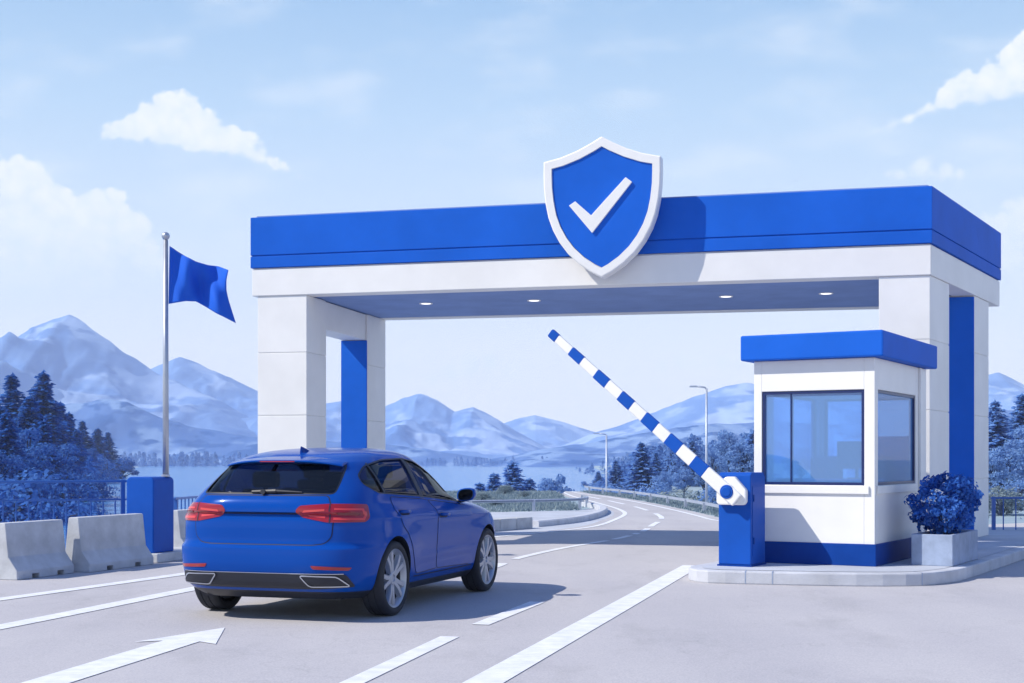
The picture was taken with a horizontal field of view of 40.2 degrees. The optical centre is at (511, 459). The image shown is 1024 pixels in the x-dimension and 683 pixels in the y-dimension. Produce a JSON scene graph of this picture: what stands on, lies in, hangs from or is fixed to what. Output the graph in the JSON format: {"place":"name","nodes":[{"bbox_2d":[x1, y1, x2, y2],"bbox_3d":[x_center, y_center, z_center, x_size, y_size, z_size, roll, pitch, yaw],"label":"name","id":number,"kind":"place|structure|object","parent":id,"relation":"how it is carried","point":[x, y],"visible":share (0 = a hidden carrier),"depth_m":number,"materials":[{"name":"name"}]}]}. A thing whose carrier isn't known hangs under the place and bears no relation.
{"place":"outdoors","nodes":[
{"label":"outdoors","id":0,"kind":"place"},
{"bbox_2d":[0,315,257,436],"bbox_3d":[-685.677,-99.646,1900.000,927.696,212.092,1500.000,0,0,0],"label":"mountain","id":1,"kind":"structure","parent":0,"point":[77,360],"depth_m":1813.68,"materials":[{"name":"stone"}]},
{"bbox_2d":[127,476,181,562],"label":"gate pier","id":2,"kind":"structure","parent":0,"point":[150,499],"depth_m":19.13,"materials":[{"name":"metal"}]},
{"bbox_2d":[161,232,169,476],"bbox_3d":[-4.804,-1.466,19.420,0.120,3.389,0.120,0,0,0],"label":"flagpole","id":3,"kind":"object","parent":2,"relation":"on","point":[165,236],"visible":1,"depth_m":19.39,"materials":[{"name":"metal"}]},
{"bbox_2d":[169,246,235,322],"bbox_3d":[-4.316,-2.444,19.485,0.897,1.049,0.306,0,0,0],"label":"flag","id":4,"kind":"object","parent":3,"relation":"attached to","point":[198,282],"visible":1,"depth_m":19.44,"materials":[{"name":"blue fabric"}]},
{"bbox_2d":[174,495,198,509],"bbox_3d":[-4.835,0.978,23.250,0.108,0.844,4.720,0,0,5],"label":"railing","id":5,"kind":"object","parent":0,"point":[176,499],"visible":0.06,"depth_m":21.24,"materials":[{"name":"metal"}]},
{"bbox_2d":[64,399,424,465],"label":"hill","id":6,"kind":"structure","parent":0,"point":[131,428],"depth_m":1091.77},
{"bbox_2d":[151,357,340,441],"bbox_3d":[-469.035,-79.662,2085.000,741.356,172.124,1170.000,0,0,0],"label":"mountain","id":7,"kind":"structure","parent":0,"point":[237,395],"depth_m":2110.29,"materials":[{"name":"stone"}]},
{"bbox_2d":[63,466,609,539],"bbox_3d":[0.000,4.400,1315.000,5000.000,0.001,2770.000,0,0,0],"label":"lake","id":8,"kind":"structure","parent":0,"point":[192,481],"depth_m":373.35,"materials":[{"name":"blue liquid"}]},
{"bbox_2d":[326,442,490,465],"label":"hill","id":9,"kind":"structure","parent":0,"point":[417,455],"depth_m":1091.12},
{"bbox_2d":[385,393,546,458],"bbox_3d":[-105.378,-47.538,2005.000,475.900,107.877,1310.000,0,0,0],"label":"mountain","id":10,"kind":"structure","parent":0,"point":[421,421],"depth_m":1764.21,"materials":[{"name":"stone"}]},
{"bbox_2d":[0,492,1023,682],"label":"road","id":11,"kind":"structure","parent":0,"point":[684,629],"depth_m":11.74,"materials":[{"name":"asphalt"}]},
{"bbox_2d":[0,519,73,579],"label":"concrete barrier","id":12,"kind":"object","parent":11,"relation":"on","point":[31,549],"visible":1,"depth_m":16.68,"materials":[{"name":"concrete"}]},
{"bbox_2d":[0,480,126,549],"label":"promenade railing","id":13,"kind":"object","parent":11,"relation":"on","point":[122,498],"visible":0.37,"depth_m":19.37,"materials":[{"name":"metal"}]},
{"bbox_2d":[0,572,184,600],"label":"road marking","id":14,"kind":"object","parent":11,"relation":"on","point":[79,588],"visible":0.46,"depth_m":15.27,"materials":[{"name":"paint"}]},
{"bbox_2d":[0,587,194,628],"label":"road marking","id":15,"kind":"object","parent":11,"relation":"on","point":[73,612],"visible":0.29,"depth_m":13.11,"materials":[{"name":"paint"}]},
{"bbox_2d":[66,513,153,571],"bbox_3d":[-5.238,1.055,18.107,0.480,0.680,1.420,0,0,19],"label":"concrete barrier","id":16,"kind":"object","parent":11,"relation":"on","point":[101,543],"visible":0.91,"depth_m":17.88,"materials":[{"name":"concrete"}]},
{"bbox_2d":[22,628,223,682],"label":"road marking","id":17,"kind":"object","parent":11,"relation":"on","point":[92,668],"visible":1,"depth_m":9.91,"materials":[{"name":"paint"}]},
{"bbox_2d":[174,509,186,546],"bbox_3d":[-4.710,1.065,21.185,0.480,0.660,1.500,0,0,19],"label":"concrete barrier","id":18,"kind":"object","parent":11,"relation":"on","point":[179,526],"visible":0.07,"depth_m":20.46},
{"bbox_2d":[182,446,497,615],"bbox_3d":[-1.565,0.635,13.960,2.163,1.522,4.011,0,0,18],"label":"hatchback car","id":19,"kind":"object","parent":11,"relation":"on","point":[379,532],"visible":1,"depth_m":12.30,"materials":[{"name":"blue paint"}]},
{"bbox_2d":[340,636,457,682],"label":"road marking","id":20,"kind":"object","parent":11,"relation":"on","point":[385,667],"visible":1,"depth_m":9.66,"materials":[{"name":"paint"}]},
{"bbox_2d":[473,601,542,624],"bbox_3d":[-0.010,1.391,12.795,0.155,0.001,1.980,0,0,15],"label":"road marking","id":21,"kind":"object","parent":11,"relation":"on","point":[506,614],"visible":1,"depth_m":12.69,"materials":[{"name":"paint"}]},
{"bbox_2d":[495,492,626,536],"bbox_3d":[2.054,1.391,42.879,2.935,0.001,38.151,0,0,5],"label":"road marking","id":22,"kind":"object","parent":11,"relation":"on","point":[623,514],"visible":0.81,"depth_m":32.19,"materials":[{"name":"paint"}]},
{"bbox_2d":[463,565,693,682],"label":"road marking","id":23,"kind":"object","parent":11,"relation":"on","point":[505,670],"visible":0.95,"depth_m":11.10,"materials":[{"name":"paint"}]},
{"bbox_2d":[497,496,663,567],"bbox_3d":[2.541,1.391,35.876,2.628,0.001,36.105,0,0,5],"label":"road marking","id":24,"kind":"object","parent":11,"relation":"on","point":[644,529],"visible":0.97,"depth_m":23.32,"materials":[{"name":"paint"}]},
{"bbox_2d":[251,185,1000,536],"bbox_3d":[2.040,-1.252,22.991,11.916,5.305,4.566,0,0,13],"label":"gateway canopy","id":25,"kind":"object","parent":11,"relation":"on","point":[921,263],"visible":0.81,"depth_m":21.74,"materials":[{"name":"white paint"}]},
{"bbox_2d":[543,136,662,278],"bbox_3d":[1.359,-3.723,20.758,1.755,2.075,0.385,0,0,14],"label":"shield sign","id":26,"kind":"object","parent":25,"relation":"attached to","point":[601,204],"visible":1,"depth_m":20.59,"materials":[{"name":"blue paint"}]},
{"bbox_2d":[570,491,718,520],"bbox_3d":[3.864,1.391,46.174,0.735,0.001,31.750,0,0,-5],"label":"road marking","id":27,"kind":"object","parent":11,"relation":"on","point":[659,506],"visible":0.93,"depth_m":40.15,"materials":[{"name":"paint"}]},
{"bbox_2d":[689,545,1023,586],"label":"curb","id":28,"kind":"structure","parent":11,"relation":"on","point":[947,575],"depth_m":15.69,"materials":[{"name":"concrete"}]},
{"bbox_2d":[0,0,1023,431],"label":"sky","id":29,"kind":"structure","parent":0,"point":[124,124],"materials":[{"name":"blue"}]},
{"bbox_2d":[504,415,594,447],"bbox_3d":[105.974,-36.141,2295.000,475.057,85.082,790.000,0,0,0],"label":"mountain","id":30,"kind":"structure","parent":0,"point":[547,432],"depth_m":2349.72,"materials":[{"name":"stone"}]},
{"bbox_2d":[490,508,613,535],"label":"path","id":31,"kind":"structure","parent":0,"point":[537,515],"depth_m":34.60,"materials":[{"name":"concrete"}]},
{"bbox_2d":[493,517,532,530],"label":"block wall","id":32,"kind":"structure","parent":31,"relation":"on","point":[509,523],"depth_m":27.98,"materials":[{"name":"concrete"}]},
{"bbox_2d":[533,502,607,526],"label":"kerb","id":33,"kind":"structure","parent":31,"relation":"on","point":[601,510],"depth_m":31.51,"materials":[{"name":"concrete"}]},
{"bbox_2d":[123,463,1023,523],"bbox_3d":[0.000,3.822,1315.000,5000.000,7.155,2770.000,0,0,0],"label":"ground","id":34,"kind":"structure","parent":0,"point":[782,472],"depth_m":142.56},
{"bbox_2d":[0,372,25,429],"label":"conifer tree","id":35,"kind":"object","parent":34,"relation":"on","point":[11,395],"visible":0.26,"depth_m":149.60,"materials":[{"name":"blue plant"}]},
{"bbox_2d":[0,451,30,480],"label":"round tree","id":36,"kind":"object","parent":34,"relation":"on","point":[14,462],"visible":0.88,"depth_m":104.46,"materials":[{"name":"blue plant"}]},
{"bbox_2d":[0,411,45,502],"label":"conifer tree","id":37,"kind":"object","parent":34,"relation":"on","point":[9,437],"visible":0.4,"depth_m":107.60,"materials":[{"name":"blue plant"}]},
{"bbox_2d":[12,426,64,477],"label":"round tree","id":38,"kind":"object","parent":34,"relation":"on","point":[35,462],"visible":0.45,"depth_m":111.49,"materials":[{"name":"blue plant"}]},
{"bbox_2d":[13,395,75,494],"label":"conifer tree","id":39,"kind":"object","parent":34,"relation":"on","point":[29,418],"visible":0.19,"depth_m":134.56,"materials":[{"name":"blue plant"}]},
{"bbox_2d":[0,469,96,524],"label":"shrub","id":40,"kind":"object","parent":34,"relation":"on","point":[9,508],"visible":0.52,"depth_m":94.42,"materials":[{"name":"blue plant"}]},
{"bbox_2d":[29,419,83,497],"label":"conifer tree","id":41,"kind":"object","parent":34,"relation":"on","point":[46,435],"visible":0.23,"depth_m":119.90,"materials":[{"name":"blue plant"}]},
{"bbox_2d":[26,369,88,475],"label":"conifer tree","id":42,"kind":"object","parent":34,"relation":"on","point":[41,392],"visible":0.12,"depth_m":164.76,"materials":[{"name":"blue plant"}]},
{"bbox_2d":[41,414,88,469],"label":"conifer tree","id":43,"kind":"object","parent":34,"relation":"on","point":[55,427],"visible":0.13,"depth_m":159.82,"materials":[{"name":"blue plant"}]},
{"bbox_2d":[54,442,84,495],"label":"round tree","id":44,"kind":"object","parent":34,"relation":"on","point":[72,470],"visible":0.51,"depth_m":131.30,"materials":[{"name":"blue plant"}]},
{"bbox_2d":[54,401,88,477],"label":"conifer tree","id":45,"kind":"object","parent":34,"relation":"on","point":[65,419],"visible":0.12,"depth_m":179.97,"materials":[{"name":"blue plant"}]},
{"bbox_2d":[45,475,110,514],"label":"shrub","id":46,"kind":"object","parent":34,"relation":"on","point":[83,496],"visible":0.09,"depth_m":111.15,"materials":[{"name":"blue plant"}]},
{"bbox_2d":[56,454,109,497],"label":"woods","id":47,"kind":"object","parent":34,"relation":"on","point":[89,460],"visible":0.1,"depth_m":190.90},
{"bbox_2d":[77,420,104,476],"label":"conifer tree","id":48,"kind":"object","parent":47,"relation":"on","point":[90,443],"visible":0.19,"depth_m":259.93,"materials":[{"name":"blue plant"}]},
{"bbox_2d":[86,448,99,463],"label":"round tree","id":49,"kind":"object","parent":47,"relation":"on","point":[92,452],"visible":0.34,"depth_m":249.81,"materials":[{"name":"blue plant"}]},
{"bbox_2d":[89,428,121,475],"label":"conifer tree","id":50,"kind":"object","parent":47,"relation":"on","point":[97,440],"visible":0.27,"depth_m":299.64,"materials":[{"name":"blue plant"}]},
{"bbox_2d":[66,411,101,471],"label":"conifer tree","id":51,"kind":"object","parent":34,"relation":"on","point":[72,421],"visible":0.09,"depth_m":215.09,"materials":[{"name":"blue plant"}]},
{"bbox_2d":[71,430,96,476],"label":"conifer tree","id":52,"kind":"object","parent":34,"relation":"on","point":[76,434],"visible":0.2,"depth_m":199.82,"materials":[{"name":"blue plant"}]},
{"bbox_2d":[66,470,119,501],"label":"shrub","id":53,"kind":"object","parent":34,"relation":"on","point":[93,476],"visible":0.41,"depth_m":149.87,"materials":[{"name":"blue plant"}]},
{"bbox_2d":[103,432,121,472],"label":"conifer tree","id":54,"kind":"object","parent":34,"relation":"on","point":[111,452],"visible":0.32,"depth_m":329.67,"materials":[{"name":"blue plant"}]},
{"bbox_2d":[97,457,129,482],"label":"shrub","id":55,"kind":"object","parent":34,"relation":"on","point":[106,467],"visible":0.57,"depth_m":268.33,"materials":[{"name":"blue plant"}]},
{"bbox_2d":[111,457,139,478],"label":"shrub","id":56,"kind":"object","parent":34,"relation":"on","point":[130,468],"visible":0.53,"depth_m":330.07,"materials":[{"name":"blue plant"}]},
{"bbox_2d":[114,451,247,466],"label":"woods","id":57,"kind":"object","parent":34,"relation":"on","point":[196,458],"visible":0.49,"depth_m":893.96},
{"bbox_2d":[473,492,491,499],"bbox_3d":[-1.008,1.246,45.940,0.875,0.436,0.804,0,0,0],"label":"shrub","id":58,"kind":"object","parent":34,"relation":"on","point":[483,496],"visible":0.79,"depth_m":45.88,"materials":[{"name":"grey plant"}]},
{"bbox_2d":[485,472,502,490],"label":"shrub","id":59,"kind":"object","parent":34,"relation":"on","point":[494,480],"visible":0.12,"depth_m":111.75,"materials":[{"name":"blue plant"}]},
{"bbox_2d":[494,484,514,493],"bbox_3d":[-0.296,1.223,55.933,0.946,0.503,0.869,0,0,-7],"label":"shrub","id":60,"kind":"object","parent":34,"relation":"on","point":[505,489],"visible":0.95,"depth_m":55.95,"materials":[{"name":"grey plant"}]},
{"bbox_2d":[497,460,530,490],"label":"conifer tree","id":61,"kind":"object","parent":34,"relation":"on","point":[513,479],"visible":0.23,"depth_m":117.62,"materials":[{"name":"blue plant"}]},
{"bbox_2d":[466,494,588,510],"bbox_3d":[-0.888,1.285,38.759,10.909,0.430,3.081,0,0,-41],"label":"guard rail","id":62,"kind":"object","parent":34,"relation":"on","point":[579,500],"visible":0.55,"depth_m":38.15,"materials":[{"name":"metal"}]},
{"bbox_2d":[521,478,537,490],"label":"round tree","id":63,"kind":"object","parent":34,"relation":"on","point":[531,482],"visible":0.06,"depth_m":119.73,"materials":[{"name":"blue plant"}]},
{"bbox_2d":[535,474,571,490],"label":"round tree","id":64,"kind":"object","parent":34,"relation":"on","point":[547,484],"visible":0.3,"depth_m":94.58,"materials":[{"name":"blue plant"}]},
{"bbox_2d":[588,471,604,486],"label":"conifer tree","id":65,"kind":"object","parent":34,"relation":"on","point":[597,476],"visible":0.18,"depth_m":229.76,"materials":[{"name":"blue plant"}]},
{"bbox_2d":[601,460,625,491],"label":"conifer tree","id":66,"kind":"object","parent":34,"relation":"on","point":[615,476],"visible":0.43,"depth_m":169.59,"materials":[{"name":"blue plant"}]},
{"bbox_2d":[599,483,660,497],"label":"shrub","id":67,"kind":"object","parent":34,"relation":"on","point":[649,491],"visible":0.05,"depth_m":109.26,"materials":[{"name":"blue plant"}]},
{"bbox_2d":[612,441,666,493],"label":"conifer tree","id":68,"kind":"object","parent":34,"relation":"on","point":[639,475],"visible":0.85,"depth_m":149.48,"materials":[{"name":"blue plant"}]},
{"bbox_2d":[584,486,718,510],"bbox_3d":[4.694,1.315,45.744,3.480,0.370,32.474,0,0,-11],"label":"guard rail","id":69,"kind":"object","parent":34,"relation":"on","point":[704,504],"visible":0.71,"depth_m":45.00,"materials":[{"name":"metal"}]},
{"bbox_2d":[635,481,670,495],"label":"shrub","id":70,"kind":"object","parent":34,"relation":"on","point":[660,487],"visible":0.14,"depth_m":118.21,"materials":[{"name":"blue plant"}]},
{"bbox_2d":[646,452,667,480],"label":"conifer tree","id":71,"kind":"object","parent":34,"relation":"on","point":[657,459],"visible":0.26,"depth_m":159.77,"materials":[{"name":"blue plant"}]},
{"bbox_2d":[650,471,674,490],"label":"round tree","id":72,"kind":"object","parent":34,"relation":"on","point":[663,477],"visible":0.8,"depth_m":134.62,"materials":[{"name":"blue plant"}]},
{"bbox_2d":[672,468,695,497],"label":"round tree","id":73,"kind":"object","parent":34,"relation":"on","point":[679,483],"visible":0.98,"depth_m":119.77,"materials":[{"name":"blue plant"}]},
{"bbox_2d":[653,488,716,502],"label":"shrub","id":74,"kind":"object","parent":34,"relation":"on","point":[690,497],"visible":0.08,"depth_m":87.54,"materials":[{"name":"grey plant"}]},
{"bbox_2d":[677,440,700,485],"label":"conifer tree","id":75,"kind":"object","parent":34,"relation":"on","point":[691,446],"visible":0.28,"depth_m":174.64,"materials":[{"name":"blue plant"}]},
{"bbox_2d":[689,386,707,501],"bbox_3d":[8.004,0.879,60.000,0.794,8.143,0.178,0,0,0],"label":"street lamp","id":76,"kind":"object","parent":34,"relation":"on","point":[706,438],"visible":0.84,"depth_m":59.97,"materials":[{"name":"metal"}]},
{"bbox_2d":[693,473,704,490],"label":"round tree","id":77,"kind":"object","parent":34,"relation":"on","point":[699,481],"visible":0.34,"depth_m":117.86,"materials":[{"name":"blue plant"}]},
{"bbox_2d":[694,486,717,503],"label":"shrub","id":78,"kind":"object","parent":34,"relation":"on","point":[711,496],"visible":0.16,"depth_m":94.07,"materials":[{"name":"blue plant"}]},
{"bbox_2d":[694,449,727,476],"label":"round tree","id":79,"kind":"object","parent":34,"relation":"on","point":[721,462],"visible":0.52,"depth_m":149.77,"materials":[{"name":"blue plant"}]},
{"bbox_2d":[409,416,1014,489],"bbox_3d":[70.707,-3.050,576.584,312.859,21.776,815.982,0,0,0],"label":"woods","id":80,"kind":"object","parent":34,"relation":"on","point":[662,451],"visible":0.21,"depth_m":199.49,"materials":[{"name":"plant"}]},
{"bbox_2d":[713,429,746,471],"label":"round tree","id":81,"kind":"object","parent":34,"relation":"on","point":[725,447],"visible":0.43,"depth_m":169.38,"materials":[{"name":"blue plant"}]},
{"bbox_2d":[445,489,1020,517],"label":"grass","id":82,"kind":"structure","parent":34,"relation":"on","point":[545,506],"depth_m":44.25,"materials":[{"name":"plant"}]},
{"bbox_2d":[725,443,753,471],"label":"round tree","id":83,"kind":"object","parent":34,"relation":"on","point":[744,455],"visible":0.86,"depth_m":119.49,"materials":[{"name":"blue plant"}]},
{"bbox_2d":[737,432,779,480],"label":"conifer tree","id":84,"kind":"object","parent":34,"relation":"on","point":[750,439],"visible":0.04,"depth_m":129.65,"materials":[{"name":"blue plant"}]},
{"bbox_2d":[781,445,810,477],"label":"round tree","id":85,"kind":"object","parent":34,"relation":"on","point":[801,467],"visible":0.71,"depth_m":149.52,"materials":[{"name":"blue plant"}]},
{"bbox_2d":[988,457,1009,502],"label":"round tree","id":86,"kind":"object","parent":34,"relation":"on","point":[998,465],"visible":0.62,"depth_m":99.44,"materials":[{"name":"blue plant"}]},
{"bbox_2d":[988,400,1022,491],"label":"conifer tree","id":87,"kind":"object","parent":34,"relation":"on","point":[997,425],"visible":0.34,"depth_m":119.45,"materials":[{"name":"blue plant"}]},
{"bbox_2d":[989,438,1023,490],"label":"round tree","id":88,"kind":"object","parent":34,"relation":"on","point":[1015,471],"visible":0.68,"depth_m":104.20,"materials":[{"name":"blue plant"}]},
{"bbox_2d":[989,485,1023,515],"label":"shrub","id":89,"kind":"object","parent":34,"relation":"on","point":[1009,507],"visible":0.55,"depth_m":81.81,"materials":[{"name":"grey plant"}]},
{"bbox_2d":[989,478,1023,509],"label":"shrub","id":90,"kind":"object","parent":34,"relation":"on","point":[1019,485],"visible":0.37,"depth_m":88.05,"materials":[{"name":"blue plant"}]},
{"bbox_2d":[1007,393,1023,451],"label":"conifer tree","id":91,"kind":"object","parent":34,"relation":"on","point":[1018,414],"visible":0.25,"depth_m":134.82,"materials":[{"name":"blue plant"}]},
{"bbox_2d":[1011,425,1023,463],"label":"round tree","id":92,"kind":"object","parent":34,"relation":"on","point":[1019,430],"visible":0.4,"depth_m":114.94,"materials":[{"name":"blue plant"}]},
{"bbox_2d":[477,410,1015,466],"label":"hill","id":93,"kind":"structure","parent":0,"point":[581,455],"depth_m":975.73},
{"bbox_2d":[559,372,1023,446],"bbox_3d":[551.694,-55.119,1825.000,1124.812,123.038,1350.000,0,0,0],"label":"mountain","id":94,"kind":"structure","parent":0,"point":[732,404],"depth_m":1689.06,"materials":[{"name":"stone"}]},
{"bbox_2d":[811,456,842,477],"bbox_3d":[4.042,0.455,18.039,0.494,1.010,0.524,0,0,21],"label":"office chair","id":95,"kind":"object","parent":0,"point":[823,466],"visible":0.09,"depth_m":18.23,"materials":[{"name":"blue"}]},
{"bbox_2d":[703,527,1023,571],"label":"pavement","id":96,"kind":"structure","parent":0,"point":[998,539],"depth_m":16.54,"materials":[{"name":"concrete"}]},
{"bbox_2d":[548,330,766,566],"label":"barrier gate","id":97,"kind":"structure","parent":96,"relation":"on","point":[741,499],"depth_m":16.45,"materials":[{"name":"metal"}]},
{"bbox_2d":[741,330,936,566],"bbox_3d":[4.207,-0.132,17.795,1.740,2.756,2.720,0,0,30],"label":"guard booth","id":98,"kind":"object","parent":96,"relation":"on","point":[866,521],"visible":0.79,"depth_m":16.80,"materials":[{"name":"white paint"}]},
{"bbox_2d":[774,395,814,481],"bbox_3d":[3.660,-0.265,18.257,0.048,1.124,1.774,0,0,30],"label":"window","id":99,"kind":"structure","parent":98,"relation":"in","point":[778,396],"depth_m":18.70,"materials":[{"name":"blue"}]},
{"bbox_2d":[762,390,868,493],"bbox_3d":[3.593,-0.214,16.748,1.375,1.227,0.088,0,0,30],"label":"window","id":100,"kind":"structure","parent":98,"relation":"in","point":[779,487],"depth_m":16.77,"materials":[{"name":"blue"}]},
{"bbox_2d":[776,478,884,481],"bbox_3d":[3.934,0.600,17.317,1.200,0.740,0.600,0,0,30],"label":"desk","id":101,"kind":"object","parent":98,"relation":"in","point":[819,480],"visible":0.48,"depth_m":17.14,"materials":[{"name":"blue paint"}]},
{"bbox_2d":[837,441,861,478],"bbox_3d":[4.244,-0.001,17.256,0.480,0.460,0.140,0,0,30],"label":"monitor","id":102,"kind":"object","parent":101,"relation":"on","point":[849,454],"visible":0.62,"depth_m":17.28,"materials":[{"name":"blue"}]},
{"bbox_2d":[825,398,908,455],"bbox_3d":[4.798,-0.265,18.832,1.194,1.124,0.048,0,0,30],"label":"window","id":103,"kind":"structure","parent":98,"relation":"in","point":[879,399],"depth_m":19.09,"materials":[{"name":"blue"}]},
{"bbox_2d":[861,456,894,481],"bbox_3d":[4.647,0.455,17.809,0.494,1.010,0.524,0,0,21],"label":"office chair","id":104,"kind":"object","parent":98,"relation":"on","point":[886,468],"visible":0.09,"depth_m":17.95,"materials":[{"name":"blue"}]},
{"bbox_2d":[877,390,917,493],"bbox_3d":[4.730,-0.214,17.248,0.088,1.227,1.870,0,0,30],"label":"window","id":105,"kind":"structure","parent":98,"relation":"in","point":[904,487],"depth_m":17.81,"materials":[{"name":"blue"}]},
{"bbox_2d":[911,529,977,566],"bbox_3d":[5.293,1.061,17.096,0.480,0.370,1.420,0,0,30],"label":"planter","id":106,"kind":"object","parent":96,"relation":"on","point":[936,549],"visible":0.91,"depth_m":16.53,"materials":[{"name":"concrete"}]},
{"bbox_2d":[904,471,983,534],"bbox_3d":[5.266,0.549,17.016,0.971,0.844,1.286,0,0,30],"label":"bush","id":107,"kind":"object","parent":106,"relation":"on","point":[948,504],"visible":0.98,"depth_m":16.72,"materials":[{"name":"blue plant"}]},
{"bbox_2d":[990,497,1023,529],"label":"railing","id":108,"kind":"object","parent":96,"relation":"on","point":[993,513],"visible":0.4,"depth_m":24.97,"materials":[{"name":"metal"}]},
{"bbox_2d":[878,436,908,480],"bbox_3d":[5.036,0.330,18.441,0.500,1.280,0.376,0,0,30],"label":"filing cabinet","id":109,"kind":"object","parent":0,"point":[896,448],"visible":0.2,"depth_m":18.23,"materials":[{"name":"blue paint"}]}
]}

